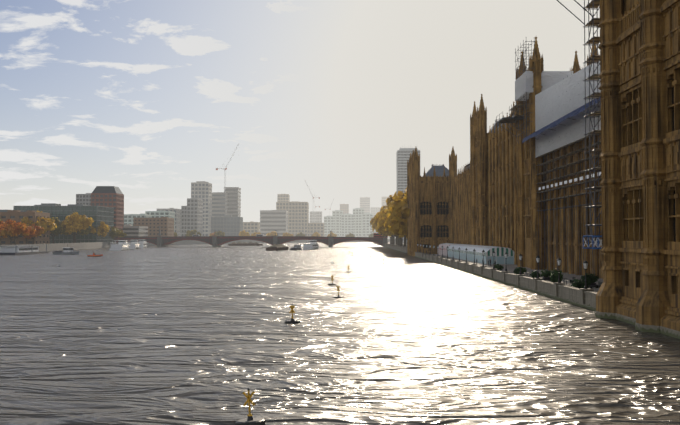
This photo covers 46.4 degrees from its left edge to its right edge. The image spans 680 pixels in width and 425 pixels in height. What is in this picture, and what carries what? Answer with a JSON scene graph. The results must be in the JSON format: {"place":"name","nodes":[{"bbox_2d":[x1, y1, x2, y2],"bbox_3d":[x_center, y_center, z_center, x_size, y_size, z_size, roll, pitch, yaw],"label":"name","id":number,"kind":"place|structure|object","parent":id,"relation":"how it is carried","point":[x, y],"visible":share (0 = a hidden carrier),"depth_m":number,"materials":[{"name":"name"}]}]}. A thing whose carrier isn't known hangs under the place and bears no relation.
{"place":"outdoors","nodes":[
{"label":"outdoors","id":0,"kind":"place"},
{"bbox_2d":[0,238,403,250],"bbox_3d":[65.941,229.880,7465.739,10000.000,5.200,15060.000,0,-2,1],"label":"embankment wall","id":1,"kind":"structure","parent":0,"point":[59,246],"depth_m":546.74,"materials":[{"name":"stone"}]},
{"bbox_2d":[0,210,50,243],"bbox_3d":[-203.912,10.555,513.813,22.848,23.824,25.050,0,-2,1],"label":"building","id":2,"kind":"structure","parent":1,"relation":"on","point":[17,215],"depth_m":501.62,"materials":[{"name":"brown brick"}]},
{"bbox_2d":[13,203,113,243],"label":"building","id":3,"kind":"structure","parent":1,"relation":"on","point":[98,214],"depth_m":567.01,"materials":[{"name":"concrete"}]},
{"bbox_2d":[76,193,90,205],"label":"building","id":4,"kind":"structure","parent":1,"relation":"on","point":[84,199],"depth_m":722.52,"materials":[{"name":"concrete"}]},
{"bbox_2d":[91,186,123,236],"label":"building","id":5,"kind":"structure","parent":1,"relation":"on","point":[109,196],"depth_m":642.68,"materials":[{"name":"red brick"}]},
{"bbox_2d":[0,219,214,244],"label":"trees","id":6,"kind":"object","parent":1,"relation":"on","point":[11,228],"visible":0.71,"depth_m":444.28,"materials":[{"name":"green plant"}]},
{"bbox_2d":[123,224,147,243],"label":"building","id":7,"kind":"structure","parent":1,"relation":"on","point":[129,230],"depth_m":661.36,"materials":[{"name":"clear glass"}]},
{"bbox_2d":[124,214,151,225],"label":"pale green apartments","id":8,"kind":"structure","parent":1,"relation":"on","point":[128,218],"depth_m":861.98,"materials":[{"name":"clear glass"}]},
{"bbox_2d":[133,217,173,243],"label":"building","id":9,"kind":"structure","parent":1,"relation":"on","point":[166,224],"depth_m":721.18,"materials":[{"name":"brown brick"}]},
{"bbox_2d":[145,211,174,231],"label":"pale green apartments","id":10,"kind":"structure","parent":1,"relation":"on","point":[160,214],"depth_m":902.05,"materials":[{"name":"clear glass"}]},
{"bbox_2d":[157,208,180,235],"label":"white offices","id":11,"kind":"structure","parent":1,"relation":"on","point":[177,221],"depth_m":945.48,"materials":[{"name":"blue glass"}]},
{"bbox_2d":[20,211,336,243],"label":"trees","id":12,"kind":"object","parent":1,"relation":"on","point":[75,223],"visible":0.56,"depth_m":539.05,"materials":[{"name":"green plant"}]},
{"bbox_2d":[181,206,186,235],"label":"building","id":13,"kind":"structure","parent":1,"relation":"on","point":[183,220],"depth_m":961.56,"materials":[{"name":"concrete"}]},
{"bbox_2d":[0,217,372,242],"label":"olive trees","id":14,"kind":"object","parent":1,"relation":"on","point":[113,232],"visible":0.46,"depth_m":596.73,"materials":[{"name":"green plant"}]},
{"bbox_2d":[187,198,202,235],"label":"grey stepped block","id":15,"kind":"structure","parent":1,"relation":"on","point":[194,213],"depth_m":962.01,"materials":[{"name":"concrete"}]},
{"bbox_2d":[191,181,211,235],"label":"white residential tower","id":16,"kind":"structure","parent":1,"relation":"on","point":[202,190],"depth_m":1062.70,"materials":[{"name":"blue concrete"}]},
{"bbox_2d":[212,192,226,216],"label":"tower under construction","id":17,"kind":"structure","parent":1,"relation":"on","point":[219,203],"depth_m":1112.24,"materials":[{"name":"concrete"}]},
{"bbox_2d":[216,143,238,191],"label":"tower crane","id":18,"kind":"object","parent":17,"relation":"on","point":[225,169],"visible":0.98,"depth_m":1127.34,"materials":[{"name":"grey metal"}]},
{"bbox_2d":[211,215,242,235],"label":"building","id":19,"kind":"structure","parent":1,"relation":"on","point":[229,225],"depth_m":1081.35,"materials":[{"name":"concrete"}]},
{"bbox_2d":[225,187,240,216],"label":"tower under construction","id":20,"kind":"structure","parent":1,"relation":"on","point":[233,201],"depth_m":1132.36,"materials":[{"name":"concrete"}]},
{"bbox_2d":[114,226,387,246],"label":"bridge","id":21,"kind":"structure","parent":1,"relation":"on","point":[215,240],"depth_m":619.41,"materials":[{"name":"stone"}]},
{"bbox_2d":[373,233,387,237],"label":"bus on bridge","id":22,"kind":"object","parent":21,"relation":"on","point":[376,235],"visible":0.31,"depth_m":622.04,"materials":[{"name":"red metal"}]},
{"bbox_2d":[243,221,259,235],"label":"building","id":23,"kind":"structure","parent":1,"relation":"on","point":[250,227],"depth_m":1250.90,"materials":[{"name":"beige concrete"}]},
{"bbox_2d":[260,210,287,235],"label":"white banded offices","id":24,"kind":"structure","parent":1,"relation":"on","point":[272,220],"depth_m":1230.90,"materials":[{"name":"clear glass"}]},
{"bbox_2d":[277,194,289,201],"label":"building","id":25,"kind":"structure","parent":1,"relation":"on","point":[283,197],"depth_m":1502.30,"materials":[{"name":"stone"}]},
{"bbox_2d":[276,201,308,235],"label":"beige grid offices","id":26,"kind":"structure","parent":1,"relation":"on","point":[298,217],"depth_m":1330.92,"materials":[{"name":"concrete"}]},
{"bbox_2d":[308,223,323,236],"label":"beige block","id":27,"kind":"structure","parent":1,"relation":"on","point":[315,227],"depth_m":1349.94,"materials":[{"name":"concrete"}]},
{"bbox_2d":[310,211,321,222],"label":"tower","id":28,"kind":"structure","parent":1,"relation":"on","point":[318,218],"depth_m":1750.76,"materials":[{"name":"grey concrete"}]},
{"bbox_2d":[324,216,333,236],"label":"building","id":29,"kind":"structure","parent":1,"relation":"on","point":[328,224],"depth_m":1649.93,"materials":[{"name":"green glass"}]},
{"bbox_2d":[332,210,342,236],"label":"building","id":30,"kind":"structure","parent":1,"relation":"on","point":[336,214],"depth_m":1670.00,"materials":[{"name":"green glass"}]},
{"bbox_2d":[340,204,348,213],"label":"building","id":31,"kind":"structure","parent":1,"relation":"on","point":[344,208],"depth_m":1900.77,"materials":[{"name":"grey concrete"}]},
{"bbox_2d":[341,214,353,236],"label":"building","id":32,"kind":"structure","parent":1,"relation":"on","point":[347,223],"depth_m":1649.63,"materials":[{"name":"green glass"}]},
{"bbox_2d":[353,208,363,236],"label":"building","id":33,"kind":"structure","parent":1,"relation":"on","point":[358,212],"depth_m":1669.56,"materials":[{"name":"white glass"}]},
{"bbox_2d":[360,197,369,213],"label":"building","id":34,"kind":"structure","parent":1,"relation":"on","point":[365,203],"depth_m":2000.78,"materials":[{"name":"grey glass"}]},
{"bbox_2d":[362,213,372,236],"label":"building","id":35,"kind":"structure","parent":1,"relation":"on","point":[366,227],"depth_m":1649.22,"materials":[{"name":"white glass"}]},
{"bbox_2d":[370,207,379,216],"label":"tower","id":36,"kind":"structure","parent":1,"relation":"on","point":[374,210],"depth_m":2100.11,"materials":[{"name":"grey concrete"}]},
{"bbox_2d":[382,197,391,237],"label":"building","id":37,"kind":"structure","parent":1,"relation":"on","point":[384,199],"depth_m":2000.57,"materials":[{"name":"beige concrete"}]},
{"bbox_2d":[396,147,419,240],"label":"high-rise building","id":38,"kind":"structure","parent":1,"relation":"on","point":[402,156],"depth_m":1001.35,"materials":[{"name":"metal"}]},
{"bbox_2d":[0,0,599,222],"label":"sky","id":39,"kind":"structure","parent":0,"point":[146,99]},
{"bbox_2d":[305,180,333,217],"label":"tower cranes","id":40,"kind":"object","parent":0,"point":[319,198],"visible":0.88,"depth_m":1504.21},
{"bbox_2d":[0,242,679,424],"bbox_3d":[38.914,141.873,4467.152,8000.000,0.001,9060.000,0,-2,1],"label":"river water","id":41,"kind":"structure","parent":0,"point":[168,335],"depth_m":60.33,"materials":[{"name":"grey liquid"}]},
{"bbox_2d":[0,244,48,254],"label":"pier pontoon","id":42,"kind":"object","parent":41,"relation":"on","point":[15,250],"visible":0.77,"depth_m":361.52,"materials":[{"name":"white metal"}]},
{"bbox_2d":[53,244,78,253],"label":"work boat","id":43,"kind":"object","parent":41,"relation":"on","point":[67,250],"visible":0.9,"depth_m":365.02,"materials":[{"name":"grey metal"}]},
{"bbox_2d":[87,252,102,256],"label":"rib boat","id":44,"kind":"object","parent":41,"relation":"on","point":[93,255],"visible":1,"depth_m":325.30,"materials":[{"name":"red rubber"}]},
{"bbox_2d":[109,240,128,250],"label":"cruise boat","id":45,"kind":"object","parent":41,"relation":"on","point":[121,245],"visible":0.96,"depth_m":468.41,"materials":[{"name":"white metal"}]},
{"bbox_2d":[127,237,139,248],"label":"cruise boat","id":46,"kind":"object","parent":41,"relation":"on","point":[134,244],"visible":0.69,"depth_m":520.32,"materials":[{"name":"white metal"}]},
{"bbox_2d":[139,240,146,247],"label":"cruise boat","id":47,"kind":"object","parent":41,"relation":"on","point":[143,243],"visible":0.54,"depth_m":570.04,"materials":[{"name":"white metal"}]},
{"bbox_2d":[228,242,262,245],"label":"barge","id":48,"kind":"object","parent":41,"relation":"on","point":[244,244],"visible":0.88,"depth_m":696.50,"materials":[{"name":"grey metal"}]},
{"bbox_2d":[235,388,264,424],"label":"buoy","id":49,"kind":"object","parent":41,"relation":"on","point":[249,420],"visible":1,"depth_m":35.29,"materials":[{"name":"yellow metal"}]},
{"bbox_2d":[266,244,288,250],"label":"barge","id":50,"kind":"object","parent":41,"relation":"on","point":[276,247],"visible":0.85,"depth_m":465.73,"materials":[{"name":"grey metal"}]},
{"bbox_2d":[285,304,299,323],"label":"buoy","id":51,"kind":"object","parent":41,"relation":"on","point":[292,320],"visible":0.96,"depth_m":76.88,"materials":[{"name":"yellow metal"}]},
{"bbox_2d":[290,245,301,249],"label":"tug","id":52,"kind":"object","parent":41,"relation":"on","point":[297,247],"visible":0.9,"depth_m":479.70,"materials":[{"name":"grey metal"}]},
{"bbox_2d":[303,237,318,249],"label":"cruise boat","id":53,"kind":"object","parent":41,"relation":"on","point":[313,245],"visible":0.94,"depth_m":496.57,"materials":[{"name":"white metal"}]},
{"bbox_2d":[333,286,343,297],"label":"buoy","id":54,"kind":"object","parent":41,"relation":"on","point":[338,296],"visible":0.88,"depth_m":108.49,"materials":[{"name":"yellow metal"}]},
{"bbox_2d":[373,242,679,338],"bbox_3d":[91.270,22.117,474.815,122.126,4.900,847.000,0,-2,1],"label":"river terrace","id":55,"kind":"structure","parent":41,"relation":"in","point":[568,293],"depth_m":121.49,"materials":[{"name":"stone"}]},
{"bbox_2d":[370,188,409,246],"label":"plane trees","id":56,"kind":"object","parent":55,"relation":"on","point":[389,219],"visible":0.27,"depth_m":402.91,"materials":[{"name":"yellow plant"}]},
{"bbox_2d":[437,243,452,255],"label":"marquee tent","id":57,"kind":"object","parent":55,"relation":"on","point":[439,250],"visible":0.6,"depth_m":309.35,"materials":[{"name":"fabric"}]},
{"bbox_2d":[448,244,513,263],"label":"marquee tent","id":58,"kind":"object","parent":55,"relation":"on","point":[499,257],"visible":0.94,"depth_m":217.95,"materials":[{"name":"white fabric"}]},
{"bbox_2d":[417,243,587,288],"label":"lamp posts","id":59,"kind":"object","parent":55,"relation":"on","point":[585,264],"visible":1,"depth_m":141.37,"materials":[{"name":"metal"}]},
{"bbox_2d":[407,0,679,330],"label":"palace of westminster","id":60,"kind":"structure","parent":55,"relation":"on","point":[487,195],"depth_m":81.86,"materials":[{"name":"stone"}]},
{"bbox_2d":[494,264,598,290],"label":"terrace shrubs","id":61,"kind":"object","parent":55,"relation":"on","point":[577,283],"visible":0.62,"depth_m":115.43,"materials":[{"name":"green plant"}]},
{"bbox_2d":[496,0,601,277],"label":"scaffolding","id":62,"kind":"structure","parent":55,"relation":"on","point":[567,108],"depth_m":150.59,"materials":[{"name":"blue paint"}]},
{"bbox_2d":[525,272,602,291],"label":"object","id":63,"kind":"object","parent":55,"relation":"on","point":[596,286],"visible":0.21,"depth_m":118.87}
]}

